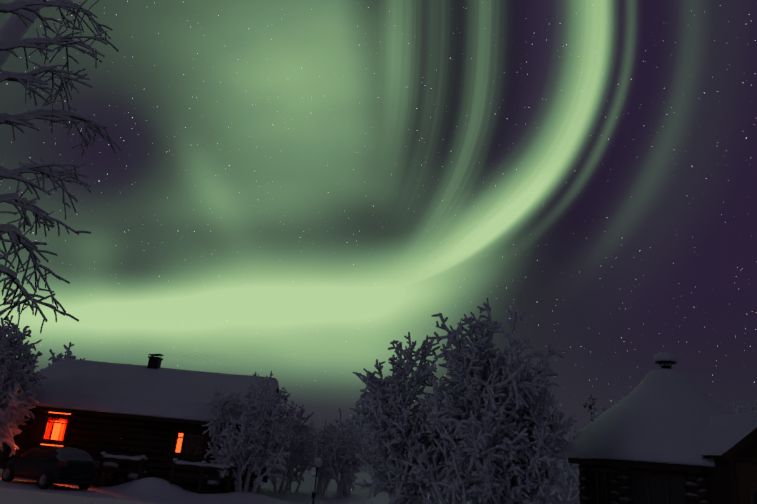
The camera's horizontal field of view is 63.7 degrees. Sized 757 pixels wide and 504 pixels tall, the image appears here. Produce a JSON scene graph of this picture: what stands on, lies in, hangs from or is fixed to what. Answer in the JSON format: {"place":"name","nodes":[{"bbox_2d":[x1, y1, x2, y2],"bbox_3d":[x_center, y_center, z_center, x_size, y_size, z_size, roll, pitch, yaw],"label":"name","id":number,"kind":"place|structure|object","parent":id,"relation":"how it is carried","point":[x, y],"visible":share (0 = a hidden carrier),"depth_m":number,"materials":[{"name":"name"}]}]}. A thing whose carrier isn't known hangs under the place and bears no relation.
{"place":"outdoors","nodes":[
{"label":"outdoors","id":0,"kind":"place"},
{"bbox_2d":[127,456,147,478],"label":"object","id":1,"kind":"structure","parent":0,"point":[132,476],"depth_m":25.43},
{"bbox_2d":[24,358,278,424],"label":"snowy roof","id":2,"kind":"structure","parent":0,"point":[98,386],"depth_m":27.97,"materials":[{"name":"white snow"}]},
{"bbox_2d":[205,463,224,484],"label":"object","id":3,"kind":"structure","parent":0,"point":[211,482],"depth_m":25.26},
{"bbox_2d":[0,429,565,503],"bbox_3d":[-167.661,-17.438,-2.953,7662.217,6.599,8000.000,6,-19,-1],"label":"snow ground","id":4,"kind":"structure","parent":0,"point":[303,494],"depth_m":25.57,"materials":[{"name":"white snow"}]},
{"bbox_2d":[0,315,48,456],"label":"birch tree","id":5,"kind":"object","parent":4,"relation":"on","point":[16,378],"visible":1,"depth_m":25.16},
{"bbox_2d":[2,443,98,488],"bbox_3d":[-12.748,8.184,23.720,4.001,1.704,2.030,-7,-22,32],"label":"car","id":6,"kind":"object","parent":4,"relation":"on","point":[45,466],"visible":1,"depth_m":22.82,"materials":[{"name":"paint"}]},
{"bbox_2d":[22,342,84,374],"bbox_3d":[-20.145,8.822,35.969,4.703,7.243,3.736,6,-19,-1],"label":"birch tree","id":7,"kind":"object","parent":4,"relation":"on","point":[69,355],"visible":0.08,"depth_m":36.59,"materials":[{"name":"white plant"}]},
{"bbox_2d":[0,0,120,333],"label":"birch tree","id":8,"kind":"object","parent":4,"relation":"on","point":[16,26],"visible":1,"depth_m":4.55,"materials":[{"name":"black plant"}]},
{"bbox_2d":[92,466,116,485],"bbox_3d":[-11.990,9.384,25.724,1.735,0.767,0.399,6,-19,-1],"label":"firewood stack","id":9,"kind":"object","parent":4,"relation":"on","point":[106,475],"visible":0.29,"depth_m":25.59,"materials":[{"name":"brown wood"}]},
{"bbox_2d":[95,461,118,467],"bbox_3d":[-11.930,8.982,25.859,1.767,0.271,0.235,6,-19,-1],"label":"snowy firewood","id":10,"kind":"object","parent":9,"relation":"on","point":[113,464],"depth_m":25.80,"materials":[{"name":"white snow"}]},
{"bbox_2d":[0,409,267,490],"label":"cabin log walls","id":11,"kind":"structure","parent":4,"relation":"on","point":[94,436],"depth_m":26.43,"materials":[{"name":"brown wood"}]},
{"bbox_2d":[40,412,183,452],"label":"window","id":12,"kind":"structure","parent":11,"relation":"in","point":[56,428],"depth_m":30.14,"materials":[{"name":"orange glass"}]},
{"bbox_2d":[28,412,208,459],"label":"cabin window frames","id":13,"kind":"structure","parent":11,"relation":"in","point":[35,426],"depth_m":26.51,"materials":[{"name":"brown wood"}]},
{"bbox_2d":[45,419,201,453],"bbox_3d":[-11.094,8.041,26.642,6.850,0.948,0.006,6,-19,-1],"label":"cabin window glass","id":14,"kind":"object","parent":13,"relation":"in","point":[174,450],"visible":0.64,"depth_m":26.62,"materials":[{"name":"glass"}]},
{"bbox_2d":[44,418,203,453],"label":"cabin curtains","id":15,"kind":"object","parent":13,"relation":"hanging from","point":[189,449],"depth_m":26.85,"materials":[{"name":"orange fabric"}]},
{"bbox_2d":[24,388,278,427],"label":"roof","id":16,"kind":"structure","parent":11,"relation":"on","point":[122,415],"depth_m":26.08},
{"bbox_2d":[147,354,163,368],"bbox_3d":[-11.451,5.757,31.140,0.618,1.090,0.620,6,-19,-1],"label":"chimney","id":17,"kind":"object","parent":16,"relation":"on","point":[154,362],"visible":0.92,"depth_m":30.96,"materials":[{"name":"black metal"}]},
{"bbox_2d":[124,454,148,481],"bbox_3d":[-10.229,9.351,25.728,0.790,1.566,0.789,9,-19,-12],"label":"plank chair","id":18,"kind":"object","parent":4,"relation":"on","point":[134,467],"visible":0.46,"depth_m":26.04,"materials":[{"name":"brown wood"}]},
{"bbox_2d":[0,476,278,503],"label":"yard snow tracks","id":19,"kind":"object","parent":4,"relation":"on","point":[213,498],"visible":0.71,"depth_m":23.52},
{"bbox_2d":[94,455,236,493],"bbox_3d":[-8.394,9.166,24.468,5.686,1.500,1.774,11,-19,-17],"label":"terrace railing","id":20,"kind":"object","parent":4,"relation":"on","point":[172,475],"visible":0.65,"depth_m":24.47,"materials":[{"name":"brown wood"}]},
{"bbox_2d":[101,451,234,467],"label":"snow","id":21,"kind":"structure","parent":20,"relation":"on","point":[202,463],"depth_m":24.60,"materials":[{"name":"white snow"}]},
{"bbox_2d":[99,479,234,492],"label":"terrace deck","id":22,"kind":"structure","parent":4,"relation":"on","point":[190,488],"depth_m":24.77,"materials":[{"name":"brown wood"}]},
{"bbox_2d":[201,469,226,492],"bbox_3d":[-6.847,9.541,25.579,0.790,1.566,0.789,3,-19,6],"label":"plank chair","id":23,"kind":"object","parent":4,"relation":"on","point":[214,473],"visible":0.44,"depth_m":25.67,"materials":[{"name":"brown wood"}]},
{"bbox_2d":[200,371,302,492],"bbox_3d":[-5.486,7.714,26.133,4.227,5.288,3.468,6,-19,-1],"label":"birch tree","id":24,"kind":"object","parent":4,"relation":"on","point":[261,443],"visible":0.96,"depth_m":25.46,"materials":[{"name":"white plant"}]},
{"bbox_2d":[262,405,318,493],"bbox_3d":[-4.566,10.221,31.586,2.731,4.609,2.657,6,-19,-1],"label":"birch","id":25,"kind":"object","parent":4,"relation":"on","point":[299,455],"visible":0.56,"depth_m":31.34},
{"bbox_2d":[282,426,317,490],"bbox_3d":[-4.458,11.336,33.900,2.522,3.995,2.126,15,-21,-28],"label":"birch","id":26,"kind":"object","parent":4,"relation":"on","point":[302,469],"visible":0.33,"depth_m":33.45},
{"bbox_2d":[299,421,322,467],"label":"birch","id":27,"kind":"object","parent":4,"relation":"on","point":[311,424],"visible":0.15,"depth_m":62.95,"materials":[{"name":"white plant"}]},
{"bbox_2d":[304,436,317,473],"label":"birch","id":28,"kind":"object","parent":4,"relation":"on","point":[314,457],"visible":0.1,"depth_m":47.22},
{"bbox_2d":[311,462,321,503],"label":"garden lamp post","id":29,"kind":"object","parent":4,"relation":"on","point":[317,466],"visible":0.83,"depth_m":25.63,"materials":[{"name":"black metal"}]},
{"bbox_2d":[312,457,321,491],"bbox_3d":[-2.613,9.397,25.697,0.380,1.400,0.370,6,-19,-1],"label":"snow cap","id":30,"kind":"object","parent":29,"relation":"on","point":[318,460],"visible":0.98,"depth_m":25.74,"materials":[{"name":"white snow"}]},
{"bbox_2d":[311,425,334,489],"bbox_3d":[-3.103,12.540,36.952,1.798,3.893,2.182,6,-19,-1],"label":"birch","id":31,"kind":"object","parent":4,"relation":"on","point":[320,436],"visible":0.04,"depth_m":36.96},
{"bbox_2d":[309,420,342,494],"bbox_3d":[-2.928,11.159,33.068,1.847,4.074,2.862,3,-19,7],"label":"birch","id":32,"kind":"object","parent":4,"relation":"on","point":[321,480],"visible":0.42,"depth_m":32.74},
{"bbox_2d":[329,418,350,445],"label":"birch","id":33,"kind":"object","parent":4,"relation":"on","point":[340,428],"visible":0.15,"depth_m":65.24,"materials":[{"name":"white plant"}]},
{"bbox_2d":[318,420,368,494],"bbox_3d":[-1.582,10.775,32.044,2.316,4.017,2.987,17,-22,-31],"label":"birch","id":34,"kind":"object","parent":4,"relation":"on","point":[344,486],"visible":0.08,"depth_m":32.04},
{"bbox_2d":[319,408,372,497],"bbox_3d":[-1.582,10.004,30.190,2.614,4.422,2.777,6,-19,-1],"label":"birch","id":35,"kind":"object","parent":4,"relation":"on","point":[343,458],"visible":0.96,"depth_m":29.83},
{"bbox_2d":[351,428,366,467],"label":"birch","id":36,"kind":"object","parent":4,"relation":"on","point":[364,433],"visible":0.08,"depth_m":86.17,"materials":[{"name":"white plant"}]},
{"bbox_2d":[370,450,383,481],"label":"birch","id":37,"kind":"object","parent":4,"relation":"on","point":[377,463],"visible":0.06,"depth_m":39.60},
{"bbox_2d":[349,332,457,503],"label":"tree","id":38,"kind":"object","parent":4,"relation":"on","point":[388,413],"visible":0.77,"depth_m":14.50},
{"bbox_2d":[388,298,573,503],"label":"tree","id":39,"kind":"object","parent":4,"relation":"on","point":[473,379],"visible":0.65,"depth_m":13.33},
{"bbox_2d":[440,356,581,503],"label":"tree","id":40,"kind":"object","parent":4,"relation":"on","point":[526,474],"visible":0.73,"depth_m":12.70,"materials":[{"name":"white plant"}]},
{"bbox_2d":[553,424,579,503],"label":"birch","id":41,"kind":"object","parent":4,"relation":"on","point":[571,480],"visible":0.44,"depth_m":25.38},
{"bbox_2d":[564,396,597,503],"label":"spruce tree","id":42,"kind":"object","parent":4,"relation":"on","point":[591,399],"visible":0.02,"depth_m":32.35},
{"bbox_2d":[730,399,756,412],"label":"birch","id":43,"kind":"object","parent":4,"relation":"on","point":[752,408],"visible":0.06,"depth_m":25.31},
{"bbox_2d":[0,0,756,469],"label":"sky","id":44,"kind":"structure","parent":0,"point":[294,190],"materials":[{"name":"green"}]},
{"bbox_2d":[578,464,707,503],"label":"hut log walls","id":45,"kind":"structure","parent":0,"point":[695,486],"depth_m":14.52,"materials":[{"name":"brown wood"}]},
{"bbox_2d":[589,468,686,503],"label":"hut window frames","id":46,"kind":"structure","parent":45,"relation":"in","point":[631,472],"depth_m":14.63,"materials":[{"name":"brown wood"}]},
{"bbox_2d":[591,466,685,503],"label":"hut window glass","id":47,"kind":"object","parent":46,"relation":"in","point":[657,488],"visible":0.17,"depth_m":14.40,"materials":[{"name":"black glass"}]},
{"bbox_2d":[568,458,711,472],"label":"hut roof boards","id":48,"kind":"object","parent":45,"relation":"on","point":[642,464],"visible":0.24,"depth_m":14.25,"materials":[{"name":"brown wood"}]},
{"bbox_2d":[564,369,754,466],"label":"snowy roof","id":49,"kind":"structure","parent":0,"point":[660,415],"depth_m":14.99,"materials":[{"name":"white snow"}]},
{"bbox_2d":[653,352,677,361],"bbox_3d":[7.952,2.922,16.892,0.640,0.270,0.640,6,-19,-1],"label":"snow cap","id":50,"kind":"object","parent":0,"point":[664,356],"depth_m":16.66,"materials":[{"name":"white snow"}]},
{"bbox_2d":[655,361,676,368],"bbox_3d":[7.923,3.248,16.783,0.550,0.530,0.550,6,-19,-1],"label":"chimney","id":51,"kind":"object","parent":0,"point":[665,364],"visible":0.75,"depth_m":16.73,"materials":[{"name":"black metal"}]},
{"bbox_2d":[697,412,756,454],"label":"snowy roof","id":52,"kind":"structure","parent":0,"point":[722,434],"depth_m":13.43,"materials":[{"name":"white snow"}]},
{"bbox_2d":[703,428,756,503],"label":"hut porch timber","id":53,"kind":"object","parent":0,"point":[721,488],"visible":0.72,"depth_m":13.18,"materials":[{"name":"brown wood"}]},
{"bbox_2d":[734,461,756,503],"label":"hut door","id":54,"kind":"structure","parent":53,"relation":"in","point":[746,478],"depth_m":13.06,"materials":[{"name":"brown wood"}]}
]}

